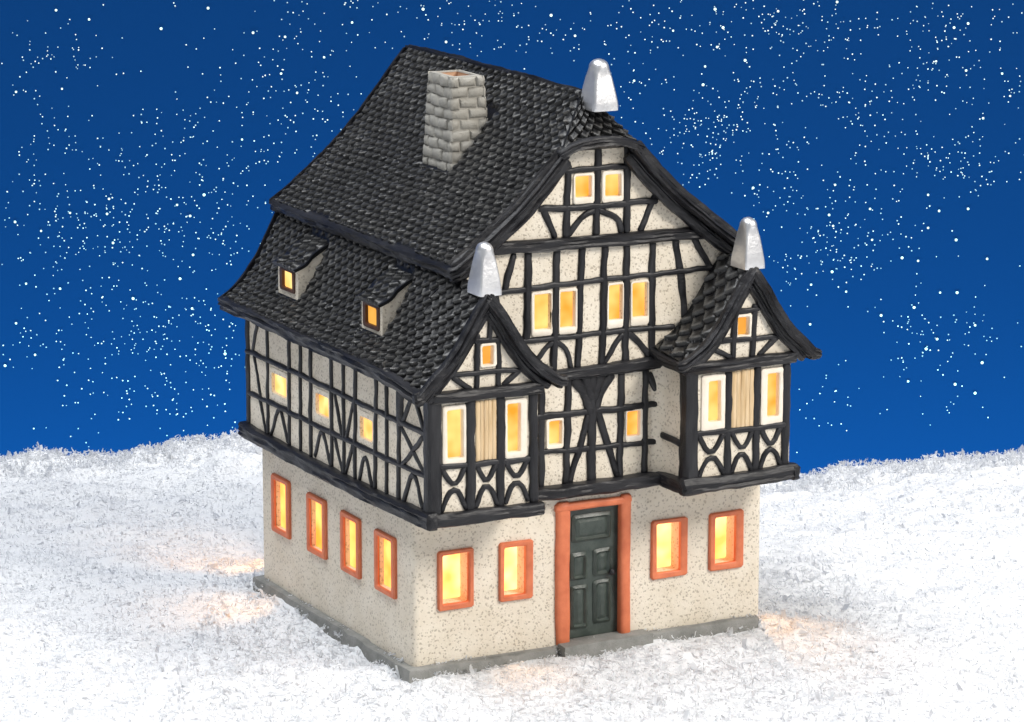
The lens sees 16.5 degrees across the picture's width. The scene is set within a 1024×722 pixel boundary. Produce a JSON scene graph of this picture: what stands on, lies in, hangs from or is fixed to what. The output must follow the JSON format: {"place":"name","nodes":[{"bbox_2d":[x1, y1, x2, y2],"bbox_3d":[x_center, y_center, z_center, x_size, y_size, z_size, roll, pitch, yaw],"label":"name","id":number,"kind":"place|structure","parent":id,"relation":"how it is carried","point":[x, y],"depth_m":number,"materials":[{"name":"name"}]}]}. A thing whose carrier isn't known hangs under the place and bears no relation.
{"place":"outdoors","nodes":[
{"label":"outdoors","id":0,"kind":"place"},
{"bbox_2d":[0,0,1023,476],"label":"sky","id":1,"kind":"structure","parent":0,"point":[860,162],"depth_m":1.32,"materials":[{"name":"blue"}]},
{"bbox_2d":[0,428,1023,721],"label":"snow","id":2,"kind":"structure","parent":0,"point":[246,534],"depth_m":0.94,"materials":[{"name":"white snow"}]},
{"bbox_2d":[218,44,821,683],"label":"ceramic house","id":3,"kind":"structure","parent":2,"relation":"on","point":[524,352],"depth_m":0.89,"materials":[{"name":"black ceramic"}]},
{"bbox_2d":[269,366,286,405],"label":"window","id":4,"kind":"structure","parent":3,"relation":"in","point":[278,379],"depth_m":0.93,"materials":[{"name":"beige paint"}]},
{"bbox_2d":[271,473,291,539],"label":"window","id":5,"kind":"structure","parent":3,"relation":"in","point":[285,485],"depth_m":0.94,"materials":[{"name":"orange ceramic"}]},
{"bbox_2d":[306,492,327,559],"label":"window","id":6,"kind":"structure","parent":3,"relation":"in","point":[321,504],"depth_m":0.92,"materials":[{"name":"orange ceramic"}]},
{"bbox_2d":[313,387,329,426],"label":"window","id":7,"kind":"structure","parent":3,"relation":"in","point":[321,404],"depth_m":0.91,"materials":[{"name":"beige paint"}]},
{"bbox_2d":[340,510,361,579],"bbox_3d":[-0.040,0.047,0.904,0.003,0.016,0.011,-6,14,-27],"label":"window","id":8,"kind":"structure","parent":3,"relation":"in","point":[355,523],"depth_m":0.90,"materials":[{"name":"orange ceramic"}]},
{"bbox_2d":[357,409,373,448],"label":"window","id":9,"kind":"structure","parent":3,"relation":"in","point":[364,420],"depth_m":0.89,"materials":[{"name":"beige paint"}]},
{"bbox_2d":[374,528,396,599],"bbox_3d":[-0.031,0.051,0.886,0.003,0.016,0.012,-6,14,-27],"label":"window","id":10,"kind":"structure","parent":3,"relation":"in","point":[390,542],"depth_m":0.89,"materials":[{"name":"orange ceramic"}]},
{"bbox_2d":[442,404,465,463],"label":"window","id":11,"kind":"structure","parent":3,"relation":"in","point":[453,416],"depth_m":0.86,"materials":[{"name":"beige paint"}]},
{"bbox_2d":[437,547,473,611],"bbox_3d":[-0.015,0.054,0.881,0.010,0.015,0.006,-6,14,-27],"label":"window","id":12,"kind":"structure","parent":3,"relation":"in","point":[448,561],"depth_m":0.88,"materials":[{"name":"orange ceramic"}]},
{"bbox_2d":[423,321,544,527],"bbox_3d":[-0.010,0.011,0.863,0.033,0.055,0.018,-6,14,-27],"label":"bay window","id":13,"kind":"structure","parent":3,"relation":"in","point":[490,486],"depth_m":0.86,"materials":[{"name":"beige paint"}]},
{"bbox_2d":[480,343,496,367],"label":"window","id":14,"kind":"structure","parent":3,"relation":"in","point":[488,351],"depth_m":0.86,"materials":[{"name":"beige paint"}]},
{"bbox_2d":[498,539,532,601],"bbox_3d":[0.000,0.052,0.888,0.010,0.015,0.006,-6,14,-27],"label":"window","id":15,"kind":"structure","parent":3,"relation":"in","point":[507,551],"depth_m":0.89,"materials":[{"name":"orange ceramic"}]},
{"bbox_2d":[505,397,526,458],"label":"window","id":16,"kind":"structure","parent":3,"relation":"in","point":[516,408],"depth_m":0.86,"materials":[{"name":"beige paint"}]},
{"bbox_2d":[531,290,552,336],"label":"window","id":17,"kind":"structure","parent":3,"relation":"in","point":[539,299],"depth_m":0.88,"materials":[{"name":"beige paint"}]},
{"bbox_2d":[545,418,563,448],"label":"window","id":18,"kind":"structure","parent":3,"relation":"in","point":[554,432],"depth_m":0.88,"materials":[{"name":"beige paint"}]},
{"bbox_2d":[558,287,576,334],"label":"window","id":19,"kind":"structure","parent":3,"relation":"in","point":[567,318],"depth_m":0.88,"materials":[{"name":"beige paint"}]},
{"bbox_2d":[573,172,593,204],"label":"window","id":20,"kind":"structure","parent":3,"relation":"in","point":[583,183],"depth_m":0.87,"materials":[{"name":"beige paint"}]},
{"bbox_2d":[554,493,631,644],"bbox_3d":[0.020,0.053,0.897,0.022,0.038,0.004,-6,14,-27],"label":"door","id":21,"kind":"structure","parent":3,"relation":"in","point":[593,537],"depth_m":0.90,"materials":[{"name":"green paint"}]},
{"bbox_2d":[601,170,623,202],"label":"window","id":22,"kind":"structure","parent":3,"relation":"in","point":[612,188],"depth_m":0.88,"materials":[{"name":"beige paint"}]},
{"bbox_2d":[607,281,623,328],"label":"window","id":23,"kind":"structure","parent":3,"relation":"in","point":[613,320],"depth_m":0.88,"materials":[{"name":"beige paint"}]},
{"bbox_2d":[625,409,642,441],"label":"window","id":24,"kind":"structure","parent":3,"relation":"in","point":[634,418],"depth_m":0.89,"materials":[{"name":"beige paint"}]},
{"bbox_2d":[630,279,648,325],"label":"window","id":25,"kind":"structure","parent":3,"relation":"in","point":[637,317],"depth_m":0.89,"materials":[{"name":"beige paint"}]},
{"bbox_2d":[650,516,687,579],"bbox_3d":[0.039,0.048,0.908,0.011,0.016,0.006,-6,14,-27],"label":"window","id":26,"kind":"structure","parent":3,"relation":"in","point":[660,544],"depth_m":0.91,"materials":[{"name":"orange ceramic"}]},
{"bbox_2d":[701,373,725,430],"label":"window","id":27,"kind":"structure","parent":3,"relation":"in","point":[712,386],"depth_m":0.89,"materials":[{"name":"beige paint"}]},
{"bbox_2d":[708,509,743,570],"bbox_3d":[0.054,0.046,0.916,0.010,0.016,0.006,-6,14,-27],"label":"window","id":28,"kind":"structure","parent":3,"relation":"in","point":[717,521],"depth_m":0.92,"materials":[{"name":"orange ceramic"}]},
{"bbox_2d":[651,294,800,495],"bbox_3d":[0.054,0.004,0.895,0.036,0.055,0.018,-6,14,-27],"label":"bay window","id":29,"kind":"structure","parent":3,"relation":"in","point":[688,460],"depth_m":0.89,"materials":[{"name":"ceramic"}]},
{"bbox_2d":[736,313,751,336],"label":"window","id":30,"kind":"structure","parent":3,"relation":"in","point":[744,326],"depth_m":0.89,"materials":[{"name":"beige paint"}]},
{"bbox_2d":[760,367,782,424],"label":"window","id":31,"kind":"structure","parent":3,"relation":"in","point":[771,408],"depth_m":0.90,"materials":[{"name":"beige paint"}]}
]}

